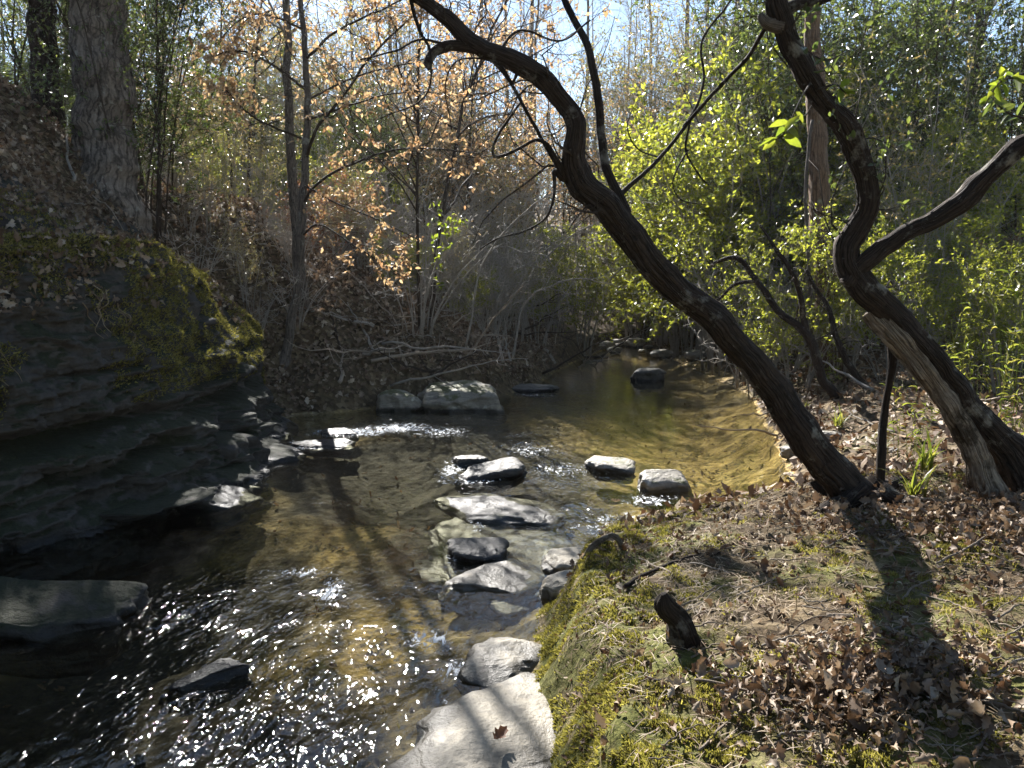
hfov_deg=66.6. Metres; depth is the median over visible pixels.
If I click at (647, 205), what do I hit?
leafy shrub
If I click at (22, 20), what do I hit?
bare tree
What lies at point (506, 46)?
bare tree
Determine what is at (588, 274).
bare sapling
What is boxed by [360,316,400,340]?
fallen branch
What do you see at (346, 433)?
rock
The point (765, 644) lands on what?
stick
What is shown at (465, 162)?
orange sapling
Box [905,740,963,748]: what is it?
stick
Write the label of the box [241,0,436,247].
twiggy bush
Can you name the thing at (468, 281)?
bare bush
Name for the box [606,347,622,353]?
rock
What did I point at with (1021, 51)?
bare tree
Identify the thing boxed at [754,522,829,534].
stick
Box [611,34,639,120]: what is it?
bare tree
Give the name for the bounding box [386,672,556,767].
rock
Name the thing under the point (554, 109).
bare tree
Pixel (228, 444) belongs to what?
rock
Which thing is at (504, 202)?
bare sapling
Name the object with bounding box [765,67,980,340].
leafy shrub
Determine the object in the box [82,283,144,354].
roots
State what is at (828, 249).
leafy shrub
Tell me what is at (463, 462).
rock
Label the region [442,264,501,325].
leafy shrub
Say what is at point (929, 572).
stick
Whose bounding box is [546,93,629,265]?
orange sapling
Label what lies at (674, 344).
leafy shrub
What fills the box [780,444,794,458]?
rock
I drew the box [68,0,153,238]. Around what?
furrowed tree
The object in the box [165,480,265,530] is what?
rock
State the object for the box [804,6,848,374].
brown tree
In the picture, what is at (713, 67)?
leafy shrub
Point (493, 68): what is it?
bare tree
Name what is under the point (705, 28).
bare tree
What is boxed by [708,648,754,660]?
stick
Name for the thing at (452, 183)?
twiggy bush
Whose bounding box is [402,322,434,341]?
fallen branch
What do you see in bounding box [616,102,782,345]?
leafy shrub
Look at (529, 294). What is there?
twiggy bush
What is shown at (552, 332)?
fallen branch
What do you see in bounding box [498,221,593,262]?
bare sapling
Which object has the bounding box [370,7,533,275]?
twiggy bush
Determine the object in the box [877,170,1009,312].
leafy shrub
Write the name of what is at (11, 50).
evergreen shrub
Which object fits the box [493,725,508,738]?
fallen leaf
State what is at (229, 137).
twiggy bush
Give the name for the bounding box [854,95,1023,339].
leafy shrub
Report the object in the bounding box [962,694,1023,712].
stick
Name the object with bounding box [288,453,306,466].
rock
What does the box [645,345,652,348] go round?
rock
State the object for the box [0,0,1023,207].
sky
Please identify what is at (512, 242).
bare sapling
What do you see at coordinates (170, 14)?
evergreen shrub
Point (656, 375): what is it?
rock
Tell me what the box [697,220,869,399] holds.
arching shrub
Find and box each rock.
[0,576,155,679]
[158,658,254,716]
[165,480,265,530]
[214,432,271,462]
[288,438,355,456]
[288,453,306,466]
[319,428,358,441]
[376,389,423,421]
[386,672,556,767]
[414,517,576,620]
[417,380,507,426]
[434,493,566,530]
[442,558,544,619]
[446,537,509,570]
[452,455,489,470]
[454,457,526,494]
[454,637,541,694]
[512,383,559,397]
[538,570,571,607]
[541,547,583,575]
[584,455,635,483]
[600,341,614,349]
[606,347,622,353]
[611,339,624,344]
[625,338,645,347]
[630,368,665,388]
[635,469,692,509]
[638,349,646,352]
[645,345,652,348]
[650,349,673,357]
[684,349,706,361]
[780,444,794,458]
[823,431,841,440]
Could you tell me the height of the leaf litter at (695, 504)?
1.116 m
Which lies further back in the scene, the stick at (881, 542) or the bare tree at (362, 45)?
the bare tree at (362, 45)
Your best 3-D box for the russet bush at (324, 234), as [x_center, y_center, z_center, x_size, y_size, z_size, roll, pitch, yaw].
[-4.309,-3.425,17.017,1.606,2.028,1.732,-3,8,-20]
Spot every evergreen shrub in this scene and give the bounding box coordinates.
[0,0,29,90]
[0,0,30,94]
[0,0,67,85]
[0,0,74,110]
[0,0,235,223]
[0,0,258,238]
[0,0,267,245]
[0,27,74,143]
[4,45,66,124]
[16,0,213,213]
[20,0,211,128]
[55,0,300,205]
[146,80,280,196]
[149,71,277,188]
[188,50,338,227]
[194,75,300,213]
[255,67,379,243]
[273,58,397,256]
[326,71,440,263]
[346,116,475,247]
[398,138,463,248]
[572,107,667,245]
[611,0,922,345]
[631,0,957,341]
[656,0,960,327]
[684,0,1006,337]
[701,0,1023,337]
[705,0,1000,329]
[707,0,1013,167]
[717,0,1023,248]
[785,13,1023,341]
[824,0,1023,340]
[838,0,1023,323]
[838,0,1023,336]
[866,14,1019,147]
[922,61,1023,230]
[942,0,1023,336]
[977,44,1023,222]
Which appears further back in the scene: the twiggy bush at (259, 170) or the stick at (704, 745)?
the twiggy bush at (259, 170)
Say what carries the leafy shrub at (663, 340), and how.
on the ground
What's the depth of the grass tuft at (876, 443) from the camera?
7.46 m
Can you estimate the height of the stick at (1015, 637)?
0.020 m
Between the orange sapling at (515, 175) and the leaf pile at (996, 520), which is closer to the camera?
the leaf pile at (996, 520)
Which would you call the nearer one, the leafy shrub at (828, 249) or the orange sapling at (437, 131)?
the leafy shrub at (828, 249)
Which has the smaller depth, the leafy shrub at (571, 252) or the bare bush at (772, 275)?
the bare bush at (772, 275)
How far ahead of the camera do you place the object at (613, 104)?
26.83 m
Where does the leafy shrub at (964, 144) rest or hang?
on the ground
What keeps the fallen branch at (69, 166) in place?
on the ground
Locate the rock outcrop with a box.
[0,170,305,580]
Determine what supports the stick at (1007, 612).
on the ground
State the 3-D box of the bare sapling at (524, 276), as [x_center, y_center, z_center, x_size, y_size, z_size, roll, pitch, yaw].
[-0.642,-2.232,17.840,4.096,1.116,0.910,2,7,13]
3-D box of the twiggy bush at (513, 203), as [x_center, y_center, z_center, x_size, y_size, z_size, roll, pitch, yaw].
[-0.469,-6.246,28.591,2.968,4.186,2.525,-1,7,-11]
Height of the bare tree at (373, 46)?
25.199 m
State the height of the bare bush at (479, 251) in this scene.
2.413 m
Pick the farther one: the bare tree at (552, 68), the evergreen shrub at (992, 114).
the bare tree at (552, 68)
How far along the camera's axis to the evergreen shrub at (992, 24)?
20.49 m
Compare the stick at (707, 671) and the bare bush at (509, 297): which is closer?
the stick at (707, 671)
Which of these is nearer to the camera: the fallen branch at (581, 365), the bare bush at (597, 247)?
the fallen branch at (581, 365)
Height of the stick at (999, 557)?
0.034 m
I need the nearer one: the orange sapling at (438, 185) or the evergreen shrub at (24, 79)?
the evergreen shrub at (24, 79)
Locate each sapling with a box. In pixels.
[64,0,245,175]
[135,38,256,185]
[139,0,351,197]
[186,0,560,367]
[238,0,628,328]
[271,27,400,186]
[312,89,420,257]
[318,0,498,200]
[343,156,402,285]
[358,184,445,293]
[364,206,507,343]
[369,0,584,246]
[375,93,487,235]
[377,16,520,210]
[380,73,500,211]
[398,18,561,247]
[402,159,474,233]
[405,71,524,285]
[412,193,487,274]
[419,199,467,337]
[422,185,510,289]
[438,273,568,296]
[442,176,554,291]
[446,179,577,335]
[464,53,608,278]
[465,180,658,347]
[471,177,551,286]
[474,129,557,280]
[475,169,528,317]
[475,217,541,308]
[478,104,576,293]
[481,0,602,225]
[483,262,535,326]
[484,81,624,264]
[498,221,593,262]
[504,175,548,308]
[506,210,564,314]
[507,195,720,330]
[512,240,633,359]
[513,183,671,286]
[514,210,623,279]
[545,268,615,286]
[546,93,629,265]
[547,261,636,312]
[550,223,599,331]
[573,123,688,318]
[579,237,661,336]
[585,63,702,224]
[595,137,642,207]
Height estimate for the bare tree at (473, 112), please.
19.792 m
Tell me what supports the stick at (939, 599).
on the ground
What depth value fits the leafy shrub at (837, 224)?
17.25 m
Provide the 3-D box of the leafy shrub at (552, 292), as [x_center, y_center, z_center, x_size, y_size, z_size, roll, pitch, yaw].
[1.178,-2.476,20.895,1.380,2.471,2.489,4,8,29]
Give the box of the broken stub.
[654,592,704,649]
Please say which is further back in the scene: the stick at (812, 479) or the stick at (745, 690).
the stick at (812, 479)
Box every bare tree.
[0,0,22,65]
[2,1,25,82]
[3,0,64,34]
[60,3,75,135]
[255,0,310,309]
[315,0,387,110]
[350,0,388,103]
[355,12,388,105]
[359,0,408,190]
[392,11,426,152]
[407,3,444,90]
[443,0,500,236]
[453,0,497,141]
[474,0,523,222]
[485,13,512,134]
[499,0,546,132]
[502,0,570,229]
[504,0,572,222]
[508,1,544,155]
[534,0,567,215]
[549,46,573,216]
[559,0,618,168]
[566,0,620,249]
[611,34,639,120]
[613,7,656,107]
[616,0,648,117]
[622,0,678,114]
[643,0,721,117]
[646,32,670,108]
[654,0,721,97]
[696,0,744,122]
[698,1,751,72]
[821,2,886,124]
[949,0,1000,327]
[1004,4,1022,133]
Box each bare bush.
[137,113,226,189]
[139,135,184,184]
[145,136,213,189]
[151,214,246,276]
[161,179,221,231]
[181,136,296,204]
[184,162,313,228]
[211,140,310,235]
[219,145,339,231]
[228,284,285,340]
[245,158,365,251]
[249,190,337,270]
[251,209,318,254]
[263,260,338,329]
[269,202,309,242]
[274,86,422,249]
[279,77,435,226]
[306,178,359,254]
[316,145,433,279]
[322,134,447,229]
[330,177,453,286]
[333,170,488,300]
[353,202,508,337]
[362,220,451,285]
[372,203,467,298]
[381,208,506,311]
[383,201,468,285]
[384,183,457,249]
[390,189,534,285]
[398,235,463,292]
[404,187,562,331]
[428,206,519,266]
[432,212,521,317]
[434,183,564,316]
[436,245,501,310]
[438,226,542,345]
[441,237,521,296]
[449,252,531,337]
[454,261,551,330]
[456,220,570,309]
[457,191,563,298]
[457,242,513,291]
[465,259,549,328]
[483,242,593,345]
[489,167,560,229]
[492,126,571,243]
[503,217,613,323]
[515,263,598,334]
[523,146,599,234]
[528,100,622,254]
[535,155,596,241]
[551,119,641,261]
[566,195,610,252]
[569,209,615,300]
[575,228,627,291]
[586,117,707,241]
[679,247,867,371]
[683,266,839,388]
[697,236,813,362]
[710,260,845,361]
[829,279,946,382]
[905,286,1018,373]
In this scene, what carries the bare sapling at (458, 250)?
on the ground
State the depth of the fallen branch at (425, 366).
13.04 m
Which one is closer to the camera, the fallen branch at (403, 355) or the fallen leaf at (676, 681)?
the fallen leaf at (676, 681)
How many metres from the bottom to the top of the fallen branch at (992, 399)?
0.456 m
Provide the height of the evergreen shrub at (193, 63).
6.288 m
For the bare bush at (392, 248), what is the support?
on the ground
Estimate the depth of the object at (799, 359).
14.17 m
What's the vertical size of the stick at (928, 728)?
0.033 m
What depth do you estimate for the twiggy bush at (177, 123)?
25.37 m
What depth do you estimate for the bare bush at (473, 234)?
22.89 m
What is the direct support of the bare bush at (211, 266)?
on the ground
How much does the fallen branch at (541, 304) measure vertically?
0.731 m
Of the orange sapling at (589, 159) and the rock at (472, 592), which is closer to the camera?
the rock at (472, 592)
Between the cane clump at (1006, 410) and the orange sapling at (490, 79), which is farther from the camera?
the orange sapling at (490, 79)
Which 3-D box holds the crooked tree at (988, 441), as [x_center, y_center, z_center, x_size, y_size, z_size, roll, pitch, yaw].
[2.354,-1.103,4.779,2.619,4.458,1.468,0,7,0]
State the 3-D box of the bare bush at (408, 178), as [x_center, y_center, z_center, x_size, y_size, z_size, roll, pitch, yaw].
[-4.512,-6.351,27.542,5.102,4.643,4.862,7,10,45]
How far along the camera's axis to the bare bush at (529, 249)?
20.04 m
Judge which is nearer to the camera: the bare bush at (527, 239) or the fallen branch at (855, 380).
the fallen branch at (855, 380)
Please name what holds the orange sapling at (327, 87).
on the ground
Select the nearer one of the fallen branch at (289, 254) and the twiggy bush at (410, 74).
the fallen branch at (289, 254)
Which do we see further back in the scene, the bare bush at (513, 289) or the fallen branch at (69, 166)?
the bare bush at (513, 289)
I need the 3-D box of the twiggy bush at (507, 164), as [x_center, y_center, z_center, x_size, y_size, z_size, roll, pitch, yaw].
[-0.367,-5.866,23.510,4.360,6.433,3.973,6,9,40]
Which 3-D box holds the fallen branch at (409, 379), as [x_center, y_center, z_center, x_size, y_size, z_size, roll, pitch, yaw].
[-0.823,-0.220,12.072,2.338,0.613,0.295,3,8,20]
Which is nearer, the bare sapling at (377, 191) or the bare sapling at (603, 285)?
the bare sapling at (377, 191)
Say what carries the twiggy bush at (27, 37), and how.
on the ground
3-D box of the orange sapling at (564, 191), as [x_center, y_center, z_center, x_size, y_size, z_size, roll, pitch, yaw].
[0.958,-7.801,27.669,6.864,8.921,4.721,-4,8,-28]
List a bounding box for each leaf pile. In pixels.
[613,608,1023,767]
[730,457,1023,586]
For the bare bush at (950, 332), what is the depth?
10.52 m
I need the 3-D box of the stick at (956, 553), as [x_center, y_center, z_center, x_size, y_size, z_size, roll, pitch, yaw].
[2.535,0.814,4.147,1.168,0.042,0.042,-6,9,-38]
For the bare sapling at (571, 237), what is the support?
on the ground
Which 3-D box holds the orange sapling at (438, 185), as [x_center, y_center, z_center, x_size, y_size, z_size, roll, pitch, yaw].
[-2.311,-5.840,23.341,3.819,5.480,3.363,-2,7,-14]
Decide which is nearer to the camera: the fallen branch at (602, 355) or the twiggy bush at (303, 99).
the fallen branch at (602, 355)
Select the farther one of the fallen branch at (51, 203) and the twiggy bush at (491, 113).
the twiggy bush at (491, 113)
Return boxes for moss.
[0,185,262,350]
[0,228,267,420]
[532,463,1023,767]
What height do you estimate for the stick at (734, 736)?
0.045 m
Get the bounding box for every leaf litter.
[0,73,559,416]
[0,161,245,326]
[3,387,762,767]
[555,459,1023,767]
[625,320,1023,523]
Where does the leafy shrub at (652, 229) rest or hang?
on the ground
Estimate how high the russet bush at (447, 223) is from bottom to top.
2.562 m
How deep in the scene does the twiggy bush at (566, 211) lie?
36.87 m
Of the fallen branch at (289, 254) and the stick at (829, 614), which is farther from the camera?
the fallen branch at (289, 254)
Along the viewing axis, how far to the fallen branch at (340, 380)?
12.20 m
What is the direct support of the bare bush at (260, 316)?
on the ground
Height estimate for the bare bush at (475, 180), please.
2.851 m
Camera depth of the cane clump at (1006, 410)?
6.23 m
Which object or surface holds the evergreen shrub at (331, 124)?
on the ground
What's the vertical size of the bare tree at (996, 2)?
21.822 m
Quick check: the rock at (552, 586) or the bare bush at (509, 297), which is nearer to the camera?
the rock at (552, 586)
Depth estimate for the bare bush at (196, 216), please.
12.95 m
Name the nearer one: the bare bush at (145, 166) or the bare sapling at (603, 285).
the bare bush at (145, 166)
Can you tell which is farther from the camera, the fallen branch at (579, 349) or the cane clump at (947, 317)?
the fallen branch at (579, 349)
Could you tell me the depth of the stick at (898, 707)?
2.50 m
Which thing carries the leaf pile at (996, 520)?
on the ground
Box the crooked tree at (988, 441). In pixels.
[718,0,1023,502]
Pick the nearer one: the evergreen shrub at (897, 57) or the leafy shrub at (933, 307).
the leafy shrub at (933, 307)
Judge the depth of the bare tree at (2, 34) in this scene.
44.83 m
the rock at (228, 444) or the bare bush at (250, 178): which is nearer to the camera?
the rock at (228, 444)
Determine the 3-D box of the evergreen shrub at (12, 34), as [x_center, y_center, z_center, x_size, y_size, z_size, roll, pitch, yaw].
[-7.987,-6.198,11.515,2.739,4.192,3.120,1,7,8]
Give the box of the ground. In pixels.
[0,80,1023,767]
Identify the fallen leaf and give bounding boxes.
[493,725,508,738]
[665,674,687,685]
[763,654,791,673]
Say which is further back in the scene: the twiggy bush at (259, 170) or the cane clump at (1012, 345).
the twiggy bush at (259, 170)
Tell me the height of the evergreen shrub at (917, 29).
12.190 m
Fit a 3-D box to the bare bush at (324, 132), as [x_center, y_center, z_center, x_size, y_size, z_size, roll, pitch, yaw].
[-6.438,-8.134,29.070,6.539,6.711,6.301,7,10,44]
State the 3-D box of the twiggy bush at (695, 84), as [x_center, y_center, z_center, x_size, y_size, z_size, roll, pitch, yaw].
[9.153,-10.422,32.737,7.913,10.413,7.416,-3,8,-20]
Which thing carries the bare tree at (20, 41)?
on the ground
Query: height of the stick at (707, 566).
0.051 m
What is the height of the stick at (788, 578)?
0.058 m
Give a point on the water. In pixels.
(630, 360)
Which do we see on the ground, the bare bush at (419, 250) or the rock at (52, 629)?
the bare bush at (419, 250)
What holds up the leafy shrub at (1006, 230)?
on the ground
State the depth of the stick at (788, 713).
2.59 m
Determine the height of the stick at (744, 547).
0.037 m
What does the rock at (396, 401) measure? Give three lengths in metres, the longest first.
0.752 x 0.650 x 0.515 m
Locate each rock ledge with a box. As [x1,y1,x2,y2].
[98,483,214,519]
[169,436,219,455]
[202,448,261,468]
[216,411,262,430]
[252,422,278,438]
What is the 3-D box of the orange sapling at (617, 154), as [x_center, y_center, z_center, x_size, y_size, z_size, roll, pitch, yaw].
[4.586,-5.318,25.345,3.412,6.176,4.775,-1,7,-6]
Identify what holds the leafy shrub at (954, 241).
on the ground
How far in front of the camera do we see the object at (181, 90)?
16.69 m
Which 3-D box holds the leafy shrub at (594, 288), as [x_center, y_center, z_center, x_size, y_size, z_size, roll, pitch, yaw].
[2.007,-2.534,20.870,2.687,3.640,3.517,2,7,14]
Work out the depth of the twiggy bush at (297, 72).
29.95 m
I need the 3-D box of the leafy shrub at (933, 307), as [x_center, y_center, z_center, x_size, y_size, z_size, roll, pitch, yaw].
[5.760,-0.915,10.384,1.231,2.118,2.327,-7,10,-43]
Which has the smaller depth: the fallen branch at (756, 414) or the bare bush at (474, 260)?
the fallen branch at (756, 414)
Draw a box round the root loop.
[581,532,623,559]
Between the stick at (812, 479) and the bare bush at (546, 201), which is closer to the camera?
the stick at (812, 479)
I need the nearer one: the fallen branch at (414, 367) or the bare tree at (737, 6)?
the fallen branch at (414, 367)
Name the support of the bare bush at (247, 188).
on the ground
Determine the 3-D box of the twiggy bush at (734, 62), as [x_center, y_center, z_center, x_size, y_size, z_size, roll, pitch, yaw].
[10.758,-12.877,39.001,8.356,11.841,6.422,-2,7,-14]
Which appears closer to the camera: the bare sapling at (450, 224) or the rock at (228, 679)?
the rock at (228, 679)
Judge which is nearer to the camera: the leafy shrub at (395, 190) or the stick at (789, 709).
the stick at (789, 709)
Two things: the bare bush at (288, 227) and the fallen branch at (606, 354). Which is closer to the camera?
the bare bush at (288, 227)
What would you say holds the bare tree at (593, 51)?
on the ground
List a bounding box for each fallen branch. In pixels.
[24,167,73,232]
[63,128,75,181]
[81,181,128,237]
[138,193,177,236]
[260,243,324,274]
[290,343,394,365]
[311,309,365,318]
[318,300,374,326]
[323,239,398,327]
[327,303,340,348]
[329,343,365,383]
[341,299,373,348]
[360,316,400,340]
[362,336,411,366]
[364,336,433,372]
[367,328,410,348]
[371,337,517,367]
[380,306,428,369]
[382,333,506,354]
[383,312,413,337]
[384,303,407,365]
[389,297,464,326]
[389,351,527,387]
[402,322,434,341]
[430,336,499,374]
[436,352,486,373]
[459,286,538,364]
[473,334,509,336]
[491,324,504,362]
[494,326,555,363]
[496,318,513,360]
[501,293,563,319]
[508,319,595,348]
[510,306,567,336]
[542,324,620,374]
[559,333,607,357]
[578,348,600,367]
[589,341,623,364]
[594,312,664,358]
[692,424,777,436]
[738,412,768,415]
[792,344,873,391]
[802,384,851,393]
[847,410,896,433]
[865,436,893,450]
[981,393,1022,401]
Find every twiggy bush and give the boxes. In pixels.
[0,1,189,149]
[134,2,271,156]
[136,58,217,183]
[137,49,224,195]
[141,0,302,194]
[141,105,247,234]
[148,0,347,201]
[176,0,312,183]
[176,23,282,198]
[202,186,289,310]
[203,2,365,204]
[210,0,340,123]
[211,80,315,228]
[225,36,380,186]
[226,0,459,254]
[236,4,356,129]
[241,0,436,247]
[242,3,432,179]
[270,0,486,261]
[279,0,460,237]
[306,142,381,257]
[337,163,427,276]
[341,87,455,215]
[363,26,466,139]
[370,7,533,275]
[377,79,487,214]
[388,51,494,200]
[401,122,505,252]
[407,210,484,317]
[431,83,565,261]
[443,67,593,280]
[462,171,531,268]
[464,181,534,310]
[467,172,542,241]
[482,224,553,341]
[524,0,737,261]
[531,87,611,253]
[538,0,726,253]
[540,145,596,255]
[554,33,716,217]
[583,1,713,181]
[585,0,756,156]
[585,90,662,255]
[588,1,758,152]
[605,11,750,127]
[607,122,742,342]
[615,1,747,148]
[621,24,749,128]
[648,5,837,155]
[663,19,826,127]
[677,90,753,166]
[965,176,1023,329]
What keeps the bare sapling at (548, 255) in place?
on the ground
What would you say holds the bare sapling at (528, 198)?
on the ground
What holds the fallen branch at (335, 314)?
on the ground
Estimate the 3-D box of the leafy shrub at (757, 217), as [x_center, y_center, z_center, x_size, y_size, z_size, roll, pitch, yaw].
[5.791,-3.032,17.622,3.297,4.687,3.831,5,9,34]
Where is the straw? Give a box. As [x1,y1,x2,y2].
[553,460,1023,767]
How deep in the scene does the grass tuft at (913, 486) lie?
5.05 m
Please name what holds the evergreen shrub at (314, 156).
on the ground
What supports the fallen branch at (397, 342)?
on the ground
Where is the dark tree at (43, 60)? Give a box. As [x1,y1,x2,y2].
[25,0,65,134]
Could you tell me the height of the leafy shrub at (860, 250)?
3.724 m
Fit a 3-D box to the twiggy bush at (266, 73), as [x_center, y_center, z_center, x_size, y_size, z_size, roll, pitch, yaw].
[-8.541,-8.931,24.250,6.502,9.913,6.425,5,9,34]
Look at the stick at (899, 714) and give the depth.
2.49 m
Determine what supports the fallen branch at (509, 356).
on the ground
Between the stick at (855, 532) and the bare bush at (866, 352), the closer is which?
the stick at (855, 532)
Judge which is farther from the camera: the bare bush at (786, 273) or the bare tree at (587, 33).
the bare tree at (587, 33)
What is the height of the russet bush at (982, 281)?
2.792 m
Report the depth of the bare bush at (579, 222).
42.30 m
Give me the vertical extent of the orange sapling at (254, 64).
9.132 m
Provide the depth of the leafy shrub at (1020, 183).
19.12 m
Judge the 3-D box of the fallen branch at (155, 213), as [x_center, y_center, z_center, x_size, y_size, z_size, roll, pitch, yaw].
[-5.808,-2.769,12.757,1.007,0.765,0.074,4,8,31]
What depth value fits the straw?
3.38 m
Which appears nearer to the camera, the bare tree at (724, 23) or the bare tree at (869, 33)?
the bare tree at (869, 33)
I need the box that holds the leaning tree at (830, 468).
[316,0,962,516]
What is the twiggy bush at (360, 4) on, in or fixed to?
on the ground
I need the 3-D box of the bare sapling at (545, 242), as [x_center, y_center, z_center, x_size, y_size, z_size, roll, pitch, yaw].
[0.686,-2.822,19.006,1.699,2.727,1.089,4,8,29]
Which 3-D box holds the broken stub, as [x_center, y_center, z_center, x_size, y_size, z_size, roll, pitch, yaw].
[0.734,1.067,3.237,0.316,0.455,0.118,-1,7,-9]
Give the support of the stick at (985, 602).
on the ground
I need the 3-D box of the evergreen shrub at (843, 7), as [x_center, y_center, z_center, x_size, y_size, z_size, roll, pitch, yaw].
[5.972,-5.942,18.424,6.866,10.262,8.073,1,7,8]
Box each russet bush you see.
[260,162,349,249]
[277,187,353,253]
[299,143,386,258]
[337,177,400,268]
[381,224,421,288]
[409,196,474,265]
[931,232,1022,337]
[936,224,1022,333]
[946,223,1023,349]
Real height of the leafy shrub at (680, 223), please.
5.406 m
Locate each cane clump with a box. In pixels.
[880,378,939,456]
[939,296,1023,392]
[941,312,1021,403]
[951,269,1023,418]
[972,348,1023,434]
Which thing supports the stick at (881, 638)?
on the ground
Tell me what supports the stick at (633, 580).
on the ground
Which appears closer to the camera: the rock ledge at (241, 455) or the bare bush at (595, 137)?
the rock ledge at (241, 455)
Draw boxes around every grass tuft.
[829,403,858,427]
[867,435,894,448]
[879,450,946,496]
[888,425,951,470]
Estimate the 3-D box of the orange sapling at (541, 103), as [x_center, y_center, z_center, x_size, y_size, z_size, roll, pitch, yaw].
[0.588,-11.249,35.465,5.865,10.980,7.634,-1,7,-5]
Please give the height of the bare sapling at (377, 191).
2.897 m
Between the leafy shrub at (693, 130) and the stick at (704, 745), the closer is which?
the stick at (704, 745)
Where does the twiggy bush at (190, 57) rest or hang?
on the ground
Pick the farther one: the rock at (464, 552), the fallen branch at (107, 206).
the fallen branch at (107, 206)
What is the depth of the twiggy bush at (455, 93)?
34.88 m
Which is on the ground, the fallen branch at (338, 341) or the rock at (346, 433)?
the fallen branch at (338, 341)
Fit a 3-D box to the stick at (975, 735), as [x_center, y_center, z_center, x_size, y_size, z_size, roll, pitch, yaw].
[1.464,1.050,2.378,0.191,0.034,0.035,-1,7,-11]
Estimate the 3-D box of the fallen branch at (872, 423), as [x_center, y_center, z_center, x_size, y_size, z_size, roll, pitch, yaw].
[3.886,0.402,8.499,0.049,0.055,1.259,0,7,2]
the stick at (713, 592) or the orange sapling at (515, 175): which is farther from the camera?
the orange sapling at (515, 175)
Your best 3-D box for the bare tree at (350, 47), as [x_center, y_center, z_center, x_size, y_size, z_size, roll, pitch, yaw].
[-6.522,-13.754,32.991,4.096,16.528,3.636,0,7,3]
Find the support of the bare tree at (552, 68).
on the ground
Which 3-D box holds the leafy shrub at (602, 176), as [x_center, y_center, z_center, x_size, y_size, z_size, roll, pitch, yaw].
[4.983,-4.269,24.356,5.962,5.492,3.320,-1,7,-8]
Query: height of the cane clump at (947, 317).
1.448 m
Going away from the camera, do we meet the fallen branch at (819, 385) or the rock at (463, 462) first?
the rock at (463, 462)
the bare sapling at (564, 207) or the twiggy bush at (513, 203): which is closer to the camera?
the bare sapling at (564, 207)
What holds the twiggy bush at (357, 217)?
on the ground
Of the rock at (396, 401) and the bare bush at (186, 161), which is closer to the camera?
the rock at (396, 401)
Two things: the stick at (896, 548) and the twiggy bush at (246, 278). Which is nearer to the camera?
the stick at (896, 548)
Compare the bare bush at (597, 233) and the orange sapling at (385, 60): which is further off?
the bare bush at (597, 233)
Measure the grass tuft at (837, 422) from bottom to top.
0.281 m
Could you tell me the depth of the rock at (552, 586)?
4.76 m
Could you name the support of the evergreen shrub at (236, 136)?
on the ground
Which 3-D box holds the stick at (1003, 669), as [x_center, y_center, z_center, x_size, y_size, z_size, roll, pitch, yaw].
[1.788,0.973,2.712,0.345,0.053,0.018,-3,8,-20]
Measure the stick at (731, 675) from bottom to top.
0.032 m
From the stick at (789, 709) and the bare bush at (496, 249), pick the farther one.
the bare bush at (496, 249)
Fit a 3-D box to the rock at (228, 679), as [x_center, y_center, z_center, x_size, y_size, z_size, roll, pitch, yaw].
[-1.503,1.480,3.808,0.423,0.166,0.231,-18,12,-35]
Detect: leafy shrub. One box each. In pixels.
[179,115,246,193]
[198,150,300,230]
[256,130,358,240]
[298,154,385,258]
[352,161,423,264]
[365,233,432,291]
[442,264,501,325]
[474,221,534,282]
[486,260,555,327]
[508,229,584,310]
[522,249,595,334]
[528,219,638,355]
[582,202,653,337]
[588,141,760,358]
[593,168,677,317]
[594,256,651,337]
[597,131,708,345]
[609,64,848,370]
[615,228,665,330]
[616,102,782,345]
[616,122,849,375]
[621,75,898,351]
[624,151,722,345]
[635,193,714,355]
[648,78,905,348]
[648,133,775,340]
[666,22,922,337]
[675,124,902,324]
[678,208,823,399]
[694,148,850,340]
[721,237,889,391]
[723,181,873,312]
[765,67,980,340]
[787,196,932,374]
[801,112,986,344]
[805,189,918,347]
[830,129,1023,348]
[841,225,982,366]
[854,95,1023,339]
[874,234,1023,376]
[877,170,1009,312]
[882,90,1023,336]
[891,119,1022,271]
[935,239,1023,396]
[944,200,1023,373]
[951,171,1023,325]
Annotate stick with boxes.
[624,552,720,588]
[639,558,691,589]
[646,675,666,680]
[646,756,674,761]
[664,724,707,745]
[681,584,724,605]
[685,667,722,673]
[686,585,747,610]
[689,562,729,572]
[691,643,730,657]
[694,678,939,740]
[695,622,727,626]
[698,695,752,750]
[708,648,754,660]
[709,674,772,682]
[714,544,773,548]
[718,551,765,557]
[724,727,763,741]
[728,640,765,662]
[736,576,782,595]
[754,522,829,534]
[762,634,806,646]
[764,576,811,584]
[770,558,815,560]
[772,707,804,719]
[773,738,831,745]
[777,730,819,736]
[783,472,942,502]
[787,711,834,724]
[788,711,840,725]
[792,615,841,632]
[798,595,833,601]
[801,605,848,610]
[825,529,894,547]
[826,613,899,621]
[844,581,894,595]
[847,743,885,757]
[853,635,916,648]
[855,516,895,560]
[856,548,920,554]
[862,702,932,721]
[864,706,919,714]
[870,700,918,718]
[874,547,923,555]
[885,626,919,640]
[886,622,937,631]
[899,571,966,577]
[901,579,956,599]
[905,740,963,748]
[915,727,950,734]
[920,593,985,612]
[936,520,1020,563]
[941,562,1002,566]
[952,752,1013,760]
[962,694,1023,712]
[968,722,1022,739]
[969,656,1019,665]
[976,591,1018,607]
[977,553,1020,562]
[979,722,1010,748]
[981,595,1023,617]
[982,698,1023,705]
[985,586,1023,588]
[988,657,1023,678]
[990,604,1023,621]
[990,621,1023,628]
[997,634,1023,638]
[1002,624,1023,638]
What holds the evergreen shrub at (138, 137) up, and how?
on the ground
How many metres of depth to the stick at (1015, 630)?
2.95 m

